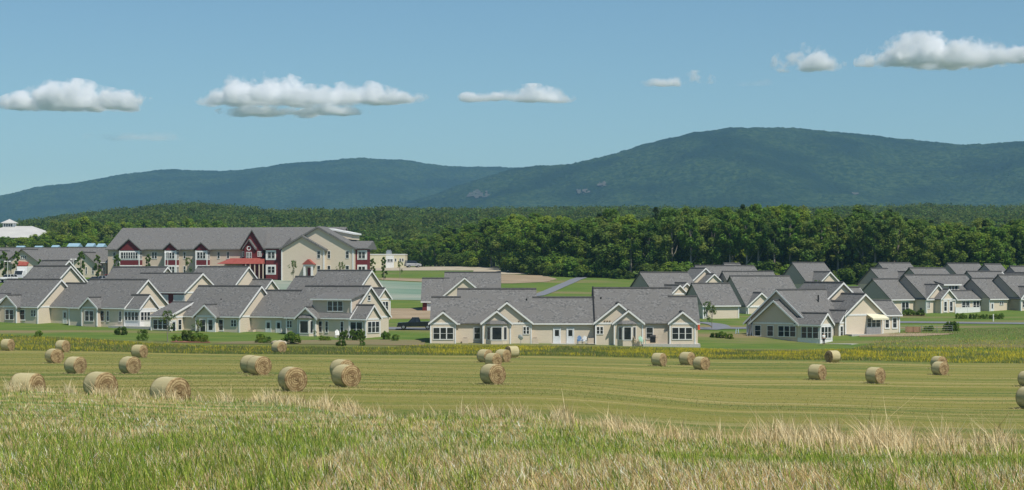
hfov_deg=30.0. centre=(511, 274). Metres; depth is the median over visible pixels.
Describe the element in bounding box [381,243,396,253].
forest tree
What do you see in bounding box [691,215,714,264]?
forest tree
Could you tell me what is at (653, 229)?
forest tree
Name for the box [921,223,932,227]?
forest tree
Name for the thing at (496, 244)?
forest tree
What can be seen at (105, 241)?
broadleaf tree
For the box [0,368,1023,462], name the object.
tall dry grass
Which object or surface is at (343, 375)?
hay bale
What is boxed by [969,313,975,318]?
hedge plant
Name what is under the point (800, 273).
cottage
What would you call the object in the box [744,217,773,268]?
forest tree
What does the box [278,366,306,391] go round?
hay bale
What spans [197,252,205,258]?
window
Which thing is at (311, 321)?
window
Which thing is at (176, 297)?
door
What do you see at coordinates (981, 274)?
cottage
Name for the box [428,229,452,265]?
forest tree
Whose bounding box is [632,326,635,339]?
window
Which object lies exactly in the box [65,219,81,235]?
broadleaf tree
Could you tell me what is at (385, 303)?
window
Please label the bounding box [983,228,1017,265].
forest tree
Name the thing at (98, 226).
broadleaf tree
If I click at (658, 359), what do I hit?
hay bale
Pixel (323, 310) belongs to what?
cottage
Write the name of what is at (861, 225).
forest tree
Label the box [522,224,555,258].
forest tree
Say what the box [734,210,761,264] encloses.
forest tree
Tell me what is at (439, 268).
gravel yard
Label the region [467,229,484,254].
forest tree
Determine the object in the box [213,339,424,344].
garden soil
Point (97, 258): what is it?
poplar tree
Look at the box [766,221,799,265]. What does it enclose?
forest tree
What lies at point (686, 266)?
shrub
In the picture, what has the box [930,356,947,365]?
hay bale
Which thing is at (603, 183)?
rock face
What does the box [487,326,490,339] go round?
window
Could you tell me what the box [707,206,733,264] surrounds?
forest tree
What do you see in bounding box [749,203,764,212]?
forest tree
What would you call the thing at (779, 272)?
shrub
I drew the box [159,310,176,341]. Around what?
young tree
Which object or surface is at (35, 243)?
broadleaf tree
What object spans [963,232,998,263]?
forest tree
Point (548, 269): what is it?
shrub
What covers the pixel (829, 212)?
forest tree
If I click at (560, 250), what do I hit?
forest tree
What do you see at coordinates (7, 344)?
hay bale
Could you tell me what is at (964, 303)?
window
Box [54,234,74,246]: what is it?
broadleaf tree
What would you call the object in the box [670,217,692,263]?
forest tree
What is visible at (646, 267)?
shrub
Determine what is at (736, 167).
mountain
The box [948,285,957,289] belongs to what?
window
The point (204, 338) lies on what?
shrub
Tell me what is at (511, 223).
forest tree
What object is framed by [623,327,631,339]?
window
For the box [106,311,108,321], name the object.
window
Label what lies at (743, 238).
forest tree
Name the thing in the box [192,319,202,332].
young tree
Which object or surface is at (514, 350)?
hay bale
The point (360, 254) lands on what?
window
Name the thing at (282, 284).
hydroseeded bank
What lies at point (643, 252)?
forest tree
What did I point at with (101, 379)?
hay bale
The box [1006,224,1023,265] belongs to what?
forest tree
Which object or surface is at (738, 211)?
forest tree
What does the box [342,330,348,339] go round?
arborvitae
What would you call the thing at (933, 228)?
forest tree
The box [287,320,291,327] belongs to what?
window
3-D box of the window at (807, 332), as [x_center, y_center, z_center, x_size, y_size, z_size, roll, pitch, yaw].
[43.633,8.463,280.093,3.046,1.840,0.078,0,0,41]
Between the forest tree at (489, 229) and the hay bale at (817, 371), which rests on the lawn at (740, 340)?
the forest tree at (489, 229)
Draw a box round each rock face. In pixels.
[467,189,489,197]
[576,189,589,193]
[597,181,606,186]
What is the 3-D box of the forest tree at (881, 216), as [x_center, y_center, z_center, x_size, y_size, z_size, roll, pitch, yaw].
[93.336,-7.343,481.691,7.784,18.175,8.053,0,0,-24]
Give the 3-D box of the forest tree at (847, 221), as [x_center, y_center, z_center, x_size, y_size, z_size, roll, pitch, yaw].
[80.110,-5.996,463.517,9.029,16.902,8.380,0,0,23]
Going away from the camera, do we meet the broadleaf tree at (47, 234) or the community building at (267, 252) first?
the community building at (267, 252)
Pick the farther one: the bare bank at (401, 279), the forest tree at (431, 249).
the forest tree at (431, 249)
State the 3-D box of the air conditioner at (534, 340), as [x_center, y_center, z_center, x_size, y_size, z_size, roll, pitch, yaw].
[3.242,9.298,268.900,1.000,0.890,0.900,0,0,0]
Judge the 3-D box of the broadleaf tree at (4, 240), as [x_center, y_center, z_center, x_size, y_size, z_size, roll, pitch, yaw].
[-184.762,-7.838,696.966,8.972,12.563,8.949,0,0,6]
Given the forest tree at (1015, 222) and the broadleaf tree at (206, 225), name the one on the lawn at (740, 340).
the forest tree at (1015, 222)
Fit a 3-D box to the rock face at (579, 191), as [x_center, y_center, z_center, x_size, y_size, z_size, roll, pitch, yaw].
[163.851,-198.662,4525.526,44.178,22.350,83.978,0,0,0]
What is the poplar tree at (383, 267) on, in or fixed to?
on the lawn at (740, 340)
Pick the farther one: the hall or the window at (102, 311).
the hall
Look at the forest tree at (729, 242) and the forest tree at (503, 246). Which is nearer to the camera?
the forest tree at (729, 242)
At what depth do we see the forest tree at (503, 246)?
525.49 m
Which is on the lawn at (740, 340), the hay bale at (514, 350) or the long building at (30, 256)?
the long building at (30, 256)
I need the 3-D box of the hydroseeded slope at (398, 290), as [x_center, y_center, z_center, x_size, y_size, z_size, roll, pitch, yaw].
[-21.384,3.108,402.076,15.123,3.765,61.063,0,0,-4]
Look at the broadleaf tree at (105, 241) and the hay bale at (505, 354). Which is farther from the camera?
the broadleaf tree at (105, 241)
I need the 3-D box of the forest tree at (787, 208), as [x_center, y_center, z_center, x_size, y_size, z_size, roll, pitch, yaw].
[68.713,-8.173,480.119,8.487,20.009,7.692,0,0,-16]
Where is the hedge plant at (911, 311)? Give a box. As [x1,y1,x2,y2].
[906,308,914,314]
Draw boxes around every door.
[63,311,65,323]
[172,321,175,330]
[174,295,183,300]
[266,321,269,331]
[276,321,280,332]
[307,267,310,275]
[554,329,559,342]
[567,329,572,342]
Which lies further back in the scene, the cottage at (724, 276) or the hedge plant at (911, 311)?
the cottage at (724, 276)
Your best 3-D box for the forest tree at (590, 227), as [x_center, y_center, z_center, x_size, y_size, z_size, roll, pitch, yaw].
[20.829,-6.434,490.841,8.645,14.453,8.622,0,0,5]
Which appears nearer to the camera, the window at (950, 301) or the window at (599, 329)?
the window at (599, 329)
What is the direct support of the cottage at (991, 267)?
on the lawn at (740, 340)
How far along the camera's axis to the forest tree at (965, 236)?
452.45 m
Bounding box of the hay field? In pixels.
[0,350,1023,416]
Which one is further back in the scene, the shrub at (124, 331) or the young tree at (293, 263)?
the young tree at (293, 263)
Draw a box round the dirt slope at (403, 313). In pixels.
[390,308,429,318]
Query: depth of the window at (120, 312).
301.18 m
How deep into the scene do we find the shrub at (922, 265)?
446.11 m
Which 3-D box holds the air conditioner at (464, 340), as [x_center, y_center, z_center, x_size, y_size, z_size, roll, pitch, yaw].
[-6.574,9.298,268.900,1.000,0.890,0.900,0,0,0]
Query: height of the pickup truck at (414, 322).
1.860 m
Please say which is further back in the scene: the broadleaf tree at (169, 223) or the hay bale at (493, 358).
the broadleaf tree at (169, 223)
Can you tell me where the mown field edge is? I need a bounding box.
[53,392,1023,445]
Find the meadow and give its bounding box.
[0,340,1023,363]
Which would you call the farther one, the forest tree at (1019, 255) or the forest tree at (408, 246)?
the forest tree at (408, 246)
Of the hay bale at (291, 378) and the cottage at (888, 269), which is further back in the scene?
the cottage at (888, 269)
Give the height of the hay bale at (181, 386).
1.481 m
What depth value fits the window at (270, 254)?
418.87 m
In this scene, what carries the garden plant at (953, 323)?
on the lawn at (740, 340)
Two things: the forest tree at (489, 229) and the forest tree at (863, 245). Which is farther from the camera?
the forest tree at (489, 229)
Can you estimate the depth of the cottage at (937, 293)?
356.22 m
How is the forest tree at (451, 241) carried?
on the lawn at (740, 340)
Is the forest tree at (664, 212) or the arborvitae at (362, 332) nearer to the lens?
the arborvitae at (362, 332)
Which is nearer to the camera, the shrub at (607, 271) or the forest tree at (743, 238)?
the forest tree at (743, 238)
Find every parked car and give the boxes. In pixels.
[0,274,17,281]
[86,276,100,281]
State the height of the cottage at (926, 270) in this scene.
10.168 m
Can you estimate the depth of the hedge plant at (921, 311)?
342.66 m
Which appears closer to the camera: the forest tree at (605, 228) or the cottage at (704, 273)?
the cottage at (704, 273)
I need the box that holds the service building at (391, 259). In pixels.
[370,250,407,267]
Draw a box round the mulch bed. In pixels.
[171,340,209,342]
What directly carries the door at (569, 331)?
in the cottage at (619, 316)
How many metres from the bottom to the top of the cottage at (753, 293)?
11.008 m
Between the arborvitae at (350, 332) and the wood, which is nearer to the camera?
the arborvitae at (350, 332)
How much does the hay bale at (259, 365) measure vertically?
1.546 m
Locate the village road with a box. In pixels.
[389,321,1023,329]
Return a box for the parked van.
[404,260,421,266]
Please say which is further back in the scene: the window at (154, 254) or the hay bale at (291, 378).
the window at (154, 254)
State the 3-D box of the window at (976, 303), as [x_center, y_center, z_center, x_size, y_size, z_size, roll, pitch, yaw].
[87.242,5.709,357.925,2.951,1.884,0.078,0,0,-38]
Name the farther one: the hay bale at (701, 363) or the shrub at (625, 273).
the shrub at (625, 273)
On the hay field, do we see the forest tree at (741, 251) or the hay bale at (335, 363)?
the hay bale at (335, 363)
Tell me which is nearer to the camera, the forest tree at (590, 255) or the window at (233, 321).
the window at (233, 321)
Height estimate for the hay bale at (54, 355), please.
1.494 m
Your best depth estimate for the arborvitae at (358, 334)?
271.73 m
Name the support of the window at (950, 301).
in the cottage at (937, 293)
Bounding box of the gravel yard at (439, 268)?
[370,266,495,270]
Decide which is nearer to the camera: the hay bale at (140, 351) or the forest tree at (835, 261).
the hay bale at (140, 351)
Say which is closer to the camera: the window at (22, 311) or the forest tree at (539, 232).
the window at (22, 311)
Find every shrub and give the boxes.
[35,330,42,336]
[114,326,127,334]
[136,329,148,340]
[170,334,182,340]
[181,330,192,340]
[188,332,203,341]
[199,334,208,341]
[254,333,265,342]
[263,336,271,342]
[281,331,300,342]
[335,340,346,345]
[381,331,390,339]
[391,334,399,340]
[435,250,460,265]
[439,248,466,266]
[448,251,468,265]
[464,249,490,266]
[499,252,522,270]
[508,254,536,272]
[518,254,552,274]
[526,265,537,274]
[540,256,566,275]
[543,263,567,276]
[557,256,594,276]
[559,264,573,276]
[573,258,594,276]
[577,260,605,276]
[594,263,613,277]
[598,264,621,277]
[609,268,634,278]
[637,262,670,272]
[659,261,693,271]
[660,261,683,268]
[710,333,719,337]
[715,331,726,336]
[725,333,733,338]
[748,259,783,274]
[771,264,788,274]
[833,269,850,281]
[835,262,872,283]
[839,268,857,284]
[911,264,935,266]
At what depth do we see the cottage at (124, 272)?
354.73 m
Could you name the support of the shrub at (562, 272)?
on the lawn at (740, 340)
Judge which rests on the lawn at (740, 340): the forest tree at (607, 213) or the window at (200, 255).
the forest tree at (607, 213)
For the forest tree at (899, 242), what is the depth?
452.50 m
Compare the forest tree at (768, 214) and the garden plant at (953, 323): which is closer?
the garden plant at (953, 323)
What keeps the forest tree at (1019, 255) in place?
on the lawn at (740, 340)
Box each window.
[5,309,13,319]
[20,309,24,320]
[31,309,35,316]
[84,310,93,321]
[101,310,103,321]
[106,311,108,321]
[119,311,121,321]
[121,252,137,258]
[125,312,137,320]
[141,312,149,320]
[152,252,156,258]
[153,319,166,329]
[166,252,174,258]
[168,266,174,271]
[178,319,181,329]
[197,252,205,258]
[200,319,205,331]
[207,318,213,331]
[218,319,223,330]
[231,319,236,326]
[246,252,251,257]
[257,251,261,256]
[268,252,274,257]
[268,266,274,272]
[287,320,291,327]
[299,320,308,333]
[310,320,313,333]
[319,321,321,332]
[325,321,327,332]
[327,251,330,258]
[327,301,342,311]
[340,321,343,331]
[345,251,348,258]
[350,321,362,335]
[358,252,364,257]
[367,321,379,332]
[382,301,387,309]
[433,327,453,339]
[474,327,480,338]
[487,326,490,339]
[491,327,501,339]
[503,326,506,339]
[523,326,529,333]
[596,326,603,333]
[618,326,622,339]
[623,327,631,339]
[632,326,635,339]
[646,327,652,338]
[672,327,691,339]
[754,325,760,335]
[767,325,773,336]
[778,325,795,336]
[801,326,818,338]
[821,326,831,338]
[840,325,843,335]
[867,318,880,327]
[884,317,889,328]
[892,317,897,328]
[901,301,908,312]
[943,300,947,311]
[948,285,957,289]
[949,300,952,311]
[962,301,969,306]
[973,300,980,309]
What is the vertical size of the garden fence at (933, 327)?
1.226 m
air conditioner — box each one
[462,338,467,342]
[532,338,538,343]
[587,338,593,343]
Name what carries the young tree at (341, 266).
on the lawn at (740, 340)
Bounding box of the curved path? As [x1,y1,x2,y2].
[537,277,586,295]
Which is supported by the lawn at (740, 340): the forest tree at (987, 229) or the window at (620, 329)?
the forest tree at (987, 229)
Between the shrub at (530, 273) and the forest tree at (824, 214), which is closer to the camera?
the forest tree at (824, 214)
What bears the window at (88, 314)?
in the cottage at (126, 303)
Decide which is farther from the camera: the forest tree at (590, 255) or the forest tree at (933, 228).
the forest tree at (590, 255)
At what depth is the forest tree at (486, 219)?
581.38 m
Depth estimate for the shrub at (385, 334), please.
274.70 m
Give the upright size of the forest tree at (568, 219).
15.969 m
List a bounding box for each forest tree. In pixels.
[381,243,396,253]
[383,242,400,253]
[396,242,413,266]
[399,242,413,260]
[402,238,413,253]
[411,242,428,266]
[412,238,427,264]
[421,235,442,266]
[426,241,441,266]
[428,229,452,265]
[435,240,451,265]
[440,238,455,254]
[443,234,456,249]
[445,225,459,236]
[452,232,469,254]
[459,223,477,249]
[464,232,487,266]
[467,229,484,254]
[474,220,492,250]
[478,218,497,261]
[481,226,497,265]
[483,234,499,266]
[487,220,503,265]
[490,225,518,266]
[495,218,518,256]
[498,214,524,230]
[499,236,511,260]
[502,218,532,257]
[511,221,540,257]
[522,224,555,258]
[524,215,553,251]
[529,212,541,220]
[529,223,552,255]
[544,221,583,258]
[549,219,565,252]
[552,216,574,223]
[554,221,576,256]
[560,222,589,259]
[574,216,605,258]
[580,222,603,261]
[585,222,634,270]
[585,231,607,262]
[602,207,619,222]
[604,214,646,268]
[606,214,621,236]
[609,224,645,278]
[631,217,664,266]
[632,223,653,272]
[640,216,650,221]
[647,222,677,261]
[649,215,693,266]
[657,207,678,220]
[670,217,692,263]
[672,206,688,215]
[677,217,703,262]
[679,213,706,265]
[683,208,701,261]
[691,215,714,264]
[693,217,731,266]
[699,217,716,264]
[700,208,713,215]
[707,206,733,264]
[713,212,744,261]
[718,218,745,264]
[733,210,758,264]
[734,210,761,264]
[735,214,771,263]
[736,208,749,254]
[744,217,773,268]
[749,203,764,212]
[755,209,766,214]
[756,211,775,258]
[757,219,789,262]
[760,206,786,262]
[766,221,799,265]
[774,210,807,263]
[775,209,812,266]
[778,203,792,218]
[782,220,837,264]
[787,205,812,216]
[804,212,830,258]
[809,216,834,254]
[815,208,834,272]
[825,217,845,272]
[825,217,851,274]
[826,215,859,270]
[842,217,873,263]
[848,204,873,218]
[848,212,867,263]
[849,220,876,264]
[857,218,890,262]
[858,220,890,262]
[873,210,886,222]
[879,215,915,264]
[880,217,904,261]
[883,211,903,225]
[898,230,931,266]
[904,219,921,240]
[909,226,944,266]
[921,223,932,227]
[921,225,943,266]
[933,224,966,266]
[935,230,967,261]
[941,231,987,266]
[944,221,964,229]
[958,226,978,262]
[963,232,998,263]
[970,218,994,230]
[980,225,1005,264]
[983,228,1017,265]
[986,232,1018,264]
[1001,224,1018,233]
[1006,218,1023,225]
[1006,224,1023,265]
[1014,236,1023,265]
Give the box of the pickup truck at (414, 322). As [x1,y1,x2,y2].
[397,317,429,328]
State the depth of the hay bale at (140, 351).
219.69 m
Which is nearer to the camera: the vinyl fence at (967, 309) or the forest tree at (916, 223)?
the vinyl fence at (967, 309)
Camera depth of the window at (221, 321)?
290.92 m
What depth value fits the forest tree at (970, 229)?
461.83 m
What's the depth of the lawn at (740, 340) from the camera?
290.25 m
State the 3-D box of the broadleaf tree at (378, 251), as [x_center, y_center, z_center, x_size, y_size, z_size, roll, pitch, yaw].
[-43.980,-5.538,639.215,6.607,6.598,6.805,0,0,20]
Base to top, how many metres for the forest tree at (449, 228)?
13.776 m
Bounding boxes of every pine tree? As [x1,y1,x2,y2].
[651,207,658,219]
[980,220,988,229]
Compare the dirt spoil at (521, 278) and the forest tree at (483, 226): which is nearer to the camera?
the dirt spoil at (521, 278)
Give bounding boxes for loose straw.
[0,350,1023,409]
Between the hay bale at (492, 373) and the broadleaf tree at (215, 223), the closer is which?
the hay bale at (492, 373)
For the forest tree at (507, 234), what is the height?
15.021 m
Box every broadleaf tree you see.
[0,236,14,246]
[7,237,30,246]
[23,241,42,246]
[28,234,43,242]
[39,231,63,245]
[41,239,54,246]
[47,220,62,233]
[47,221,76,245]
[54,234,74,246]
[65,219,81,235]
[66,236,85,245]
[69,216,96,242]
[79,235,98,246]
[86,221,108,241]
[96,225,120,244]
[99,238,110,245]
[103,221,116,237]
[118,222,133,232]
[135,220,150,227]
[151,223,161,227]
[162,221,177,227]
[168,225,184,227]
[181,218,195,227]
[198,219,210,226]
[199,224,212,227]
[211,220,226,227]
[359,236,380,250]
[374,249,383,253]
[377,236,393,246]
[378,240,388,249]
[410,233,429,240]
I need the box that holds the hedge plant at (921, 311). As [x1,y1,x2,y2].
[916,309,924,315]
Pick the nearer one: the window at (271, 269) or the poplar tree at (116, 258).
the window at (271, 269)
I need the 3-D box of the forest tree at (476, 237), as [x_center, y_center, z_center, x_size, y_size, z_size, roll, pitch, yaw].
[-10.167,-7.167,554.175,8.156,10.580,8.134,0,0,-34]
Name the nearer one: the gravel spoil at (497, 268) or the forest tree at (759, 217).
the forest tree at (759, 217)
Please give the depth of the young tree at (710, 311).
301.99 m
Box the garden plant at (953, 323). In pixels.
[945,321,956,330]
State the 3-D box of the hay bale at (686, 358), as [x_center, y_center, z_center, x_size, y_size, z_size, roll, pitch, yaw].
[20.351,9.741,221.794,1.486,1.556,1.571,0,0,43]
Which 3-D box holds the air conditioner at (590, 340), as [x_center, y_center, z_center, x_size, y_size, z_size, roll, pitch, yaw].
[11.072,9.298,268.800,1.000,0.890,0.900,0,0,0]
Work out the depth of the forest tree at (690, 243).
466.56 m
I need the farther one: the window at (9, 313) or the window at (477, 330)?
the window at (9, 313)
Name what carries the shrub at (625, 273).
on the lawn at (740, 340)
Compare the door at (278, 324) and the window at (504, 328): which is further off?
the door at (278, 324)
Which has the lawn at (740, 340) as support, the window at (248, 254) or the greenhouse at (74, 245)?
the greenhouse at (74, 245)
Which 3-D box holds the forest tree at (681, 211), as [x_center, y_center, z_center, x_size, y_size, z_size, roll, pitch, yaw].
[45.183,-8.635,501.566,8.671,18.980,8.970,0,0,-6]
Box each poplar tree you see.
[0,251,8,275]
[12,251,19,271]
[77,251,84,274]
[93,255,101,276]
[113,254,120,265]
[145,254,150,265]
[370,258,375,272]
[381,257,387,278]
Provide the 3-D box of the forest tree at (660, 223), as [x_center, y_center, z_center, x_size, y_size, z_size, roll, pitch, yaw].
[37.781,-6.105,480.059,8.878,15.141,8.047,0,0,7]
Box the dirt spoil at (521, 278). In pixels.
[501,275,555,282]
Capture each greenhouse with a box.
[67,243,82,246]
[85,243,96,246]
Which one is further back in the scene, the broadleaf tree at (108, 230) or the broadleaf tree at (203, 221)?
the broadleaf tree at (203, 221)
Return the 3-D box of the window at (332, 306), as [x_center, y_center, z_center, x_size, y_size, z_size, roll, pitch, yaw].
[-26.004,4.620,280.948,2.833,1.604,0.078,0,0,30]
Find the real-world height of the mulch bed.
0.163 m
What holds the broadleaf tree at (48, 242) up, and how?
on the lawn at (740, 340)
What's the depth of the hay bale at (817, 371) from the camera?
187.19 m
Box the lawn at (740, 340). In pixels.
[0,266,1023,351]
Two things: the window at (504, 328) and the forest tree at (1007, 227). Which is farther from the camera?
the forest tree at (1007, 227)
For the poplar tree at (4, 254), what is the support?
on the lawn at (740, 340)
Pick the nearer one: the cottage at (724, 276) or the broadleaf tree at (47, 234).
the cottage at (724, 276)
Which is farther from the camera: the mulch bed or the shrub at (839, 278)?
the shrub at (839, 278)
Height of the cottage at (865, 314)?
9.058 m
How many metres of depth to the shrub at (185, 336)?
267.67 m
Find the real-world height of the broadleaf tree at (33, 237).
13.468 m
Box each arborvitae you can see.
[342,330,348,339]
[349,329,354,339]
[355,330,360,339]
[359,329,365,339]
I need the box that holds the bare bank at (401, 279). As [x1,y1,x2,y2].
[380,278,421,281]
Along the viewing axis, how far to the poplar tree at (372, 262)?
429.77 m
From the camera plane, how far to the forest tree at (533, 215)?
536.51 m
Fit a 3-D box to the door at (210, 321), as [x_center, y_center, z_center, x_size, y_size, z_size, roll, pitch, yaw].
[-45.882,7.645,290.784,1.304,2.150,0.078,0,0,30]
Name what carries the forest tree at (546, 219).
on the lawn at (740, 340)
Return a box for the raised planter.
[905,326,920,331]
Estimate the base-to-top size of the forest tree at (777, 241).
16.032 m
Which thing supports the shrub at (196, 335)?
on the mulch bed
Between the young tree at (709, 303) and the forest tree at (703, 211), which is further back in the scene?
the forest tree at (703, 211)
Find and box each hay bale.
[0,339,14,350]
[9,373,45,391]
[45,349,63,362]
[55,340,70,351]
[64,356,86,373]
[83,372,117,394]
[119,356,140,373]
[131,345,147,357]
[150,377,190,399]
[240,355,255,372]
[247,356,271,375]
[271,341,286,351]
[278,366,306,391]
[330,359,353,373]
[331,364,360,386]
[477,349,492,361]
[480,364,505,384]
[485,353,501,364]
[495,349,510,361]
[505,346,518,357]
[651,353,666,365]
[679,352,695,364]
[693,357,709,369]
[808,364,826,379]
[825,350,840,362]
[865,367,885,383]
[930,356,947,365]
[931,361,948,374]
[1015,386,1023,407]
[1018,371,1023,385]
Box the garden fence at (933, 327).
[900,325,952,331]
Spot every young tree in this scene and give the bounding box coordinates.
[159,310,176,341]
[185,257,192,271]
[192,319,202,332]
[288,260,296,274]
[336,262,345,269]
[703,301,711,321]
[705,305,716,328]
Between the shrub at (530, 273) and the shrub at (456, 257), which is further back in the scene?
the shrub at (456, 257)
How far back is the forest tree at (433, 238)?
597.22 m
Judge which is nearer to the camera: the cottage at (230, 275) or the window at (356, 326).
the window at (356, 326)
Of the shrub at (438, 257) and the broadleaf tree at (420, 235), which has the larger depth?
the broadleaf tree at (420, 235)
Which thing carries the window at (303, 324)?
in the cottage at (323, 310)
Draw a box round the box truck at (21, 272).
[14,267,31,277]
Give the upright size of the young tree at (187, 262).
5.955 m
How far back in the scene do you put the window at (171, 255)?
425.26 m
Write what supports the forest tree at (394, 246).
on the lawn at (740, 340)
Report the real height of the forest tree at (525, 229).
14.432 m
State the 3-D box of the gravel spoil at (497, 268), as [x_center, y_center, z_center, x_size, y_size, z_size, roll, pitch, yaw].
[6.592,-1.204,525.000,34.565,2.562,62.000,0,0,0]
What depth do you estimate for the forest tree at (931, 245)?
451.30 m
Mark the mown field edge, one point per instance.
(446, 403)
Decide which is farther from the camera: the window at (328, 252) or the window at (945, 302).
the window at (328, 252)
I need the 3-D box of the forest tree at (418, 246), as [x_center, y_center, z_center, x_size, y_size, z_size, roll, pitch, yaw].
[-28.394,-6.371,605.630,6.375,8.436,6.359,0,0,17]
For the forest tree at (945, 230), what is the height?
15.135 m
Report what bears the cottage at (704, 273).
on the lawn at (740, 340)
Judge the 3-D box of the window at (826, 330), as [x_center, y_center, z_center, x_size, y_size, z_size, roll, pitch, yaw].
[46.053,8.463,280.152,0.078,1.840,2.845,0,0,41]
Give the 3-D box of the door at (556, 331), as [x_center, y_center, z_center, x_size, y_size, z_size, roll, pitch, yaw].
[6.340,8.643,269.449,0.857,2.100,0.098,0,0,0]
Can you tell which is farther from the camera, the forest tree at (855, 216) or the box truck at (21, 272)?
the forest tree at (855, 216)
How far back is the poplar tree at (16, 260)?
423.85 m
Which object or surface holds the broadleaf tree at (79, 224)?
on the lawn at (740, 340)
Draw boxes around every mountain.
[0,157,520,223]
[389,127,1023,209]
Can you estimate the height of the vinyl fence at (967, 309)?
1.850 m
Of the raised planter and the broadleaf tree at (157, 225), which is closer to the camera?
the raised planter
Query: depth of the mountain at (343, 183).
6223.15 m
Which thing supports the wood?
on the low hill
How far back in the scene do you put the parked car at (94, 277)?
407.28 m
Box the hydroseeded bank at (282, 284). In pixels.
[273,279,291,288]
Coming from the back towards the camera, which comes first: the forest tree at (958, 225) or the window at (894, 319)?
the forest tree at (958, 225)
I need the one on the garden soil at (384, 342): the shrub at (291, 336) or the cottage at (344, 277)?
the shrub at (291, 336)
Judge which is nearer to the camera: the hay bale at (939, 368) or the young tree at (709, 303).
the hay bale at (939, 368)
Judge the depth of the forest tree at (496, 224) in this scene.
548.26 m
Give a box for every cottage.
[0,278,168,328]
[23,265,84,282]
[39,260,87,281]
[104,266,171,278]
[135,272,213,303]
[149,285,391,337]
[194,266,278,288]
[287,270,392,318]
[421,271,500,310]
[428,286,699,346]
[630,272,693,294]
[685,282,740,318]
[687,265,756,282]
[719,271,774,281]
[722,262,756,269]
[726,275,796,313]
[743,288,852,344]
[783,262,838,288]
[799,281,902,335]
[856,262,912,289]
[862,274,1023,312]
[900,267,949,277]
[943,263,980,273]
[964,271,1002,277]
[977,263,1005,273]
[1003,265,1023,273]
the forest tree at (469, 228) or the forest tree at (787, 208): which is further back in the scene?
the forest tree at (469, 228)
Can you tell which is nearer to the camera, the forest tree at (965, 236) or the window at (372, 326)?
the window at (372, 326)
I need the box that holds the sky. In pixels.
[0,0,1023,194]
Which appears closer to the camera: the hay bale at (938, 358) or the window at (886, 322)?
the hay bale at (938, 358)
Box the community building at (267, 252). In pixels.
[105,226,376,280]
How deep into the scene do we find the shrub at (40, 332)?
274.85 m
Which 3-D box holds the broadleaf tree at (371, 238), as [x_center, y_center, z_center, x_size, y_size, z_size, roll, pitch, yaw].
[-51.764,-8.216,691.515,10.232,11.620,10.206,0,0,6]
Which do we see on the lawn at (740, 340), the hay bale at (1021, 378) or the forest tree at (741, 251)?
the forest tree at (741, 251)
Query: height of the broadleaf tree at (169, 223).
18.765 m
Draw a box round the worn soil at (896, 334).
[859,333,951,336]
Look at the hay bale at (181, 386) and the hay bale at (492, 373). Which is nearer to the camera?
the hay bale at (181, 386)
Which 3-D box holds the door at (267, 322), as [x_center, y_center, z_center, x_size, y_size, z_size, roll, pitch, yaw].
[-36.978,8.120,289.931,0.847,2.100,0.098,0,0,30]
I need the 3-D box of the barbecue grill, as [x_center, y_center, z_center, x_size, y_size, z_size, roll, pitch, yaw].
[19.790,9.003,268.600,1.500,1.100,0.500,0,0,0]
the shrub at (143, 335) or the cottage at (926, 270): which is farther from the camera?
the cottage at (926, 270)
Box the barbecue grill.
[647,335,657,342]
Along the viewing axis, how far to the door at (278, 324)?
289.01 m
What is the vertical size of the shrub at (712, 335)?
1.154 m
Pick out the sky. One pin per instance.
(90, 89)
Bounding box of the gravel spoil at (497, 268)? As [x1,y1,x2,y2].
[473,266,528,273]
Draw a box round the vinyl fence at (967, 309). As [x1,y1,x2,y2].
[955,306,979,312]
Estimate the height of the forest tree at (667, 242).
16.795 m
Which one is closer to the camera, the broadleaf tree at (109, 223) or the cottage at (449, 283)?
the cottage at (449, 283)
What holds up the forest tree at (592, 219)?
on the lawn at (740, 340)
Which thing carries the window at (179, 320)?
in the cottage at (323, 310)
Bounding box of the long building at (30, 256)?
[0,247,107,277]
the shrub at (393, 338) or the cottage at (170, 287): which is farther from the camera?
the cottage at (170, 287)
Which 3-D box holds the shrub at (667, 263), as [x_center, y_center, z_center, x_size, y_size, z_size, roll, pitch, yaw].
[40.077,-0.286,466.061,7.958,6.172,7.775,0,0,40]
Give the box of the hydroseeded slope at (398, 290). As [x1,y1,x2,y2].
[379,280,421,299]
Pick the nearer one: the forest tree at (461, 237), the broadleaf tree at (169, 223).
the forest tree at (461, 237)
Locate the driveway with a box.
[700,322,729,329]
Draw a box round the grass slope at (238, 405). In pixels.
[0,390,1023,489]
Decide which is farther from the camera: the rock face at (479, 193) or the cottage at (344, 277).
the rock face at (479, 193)
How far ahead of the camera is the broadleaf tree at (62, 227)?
676.31 m
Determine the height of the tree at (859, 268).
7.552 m
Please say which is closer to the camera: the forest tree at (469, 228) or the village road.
the village road
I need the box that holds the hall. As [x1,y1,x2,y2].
[0,219,46,245]
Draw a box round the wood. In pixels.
[0,200,1023,242]

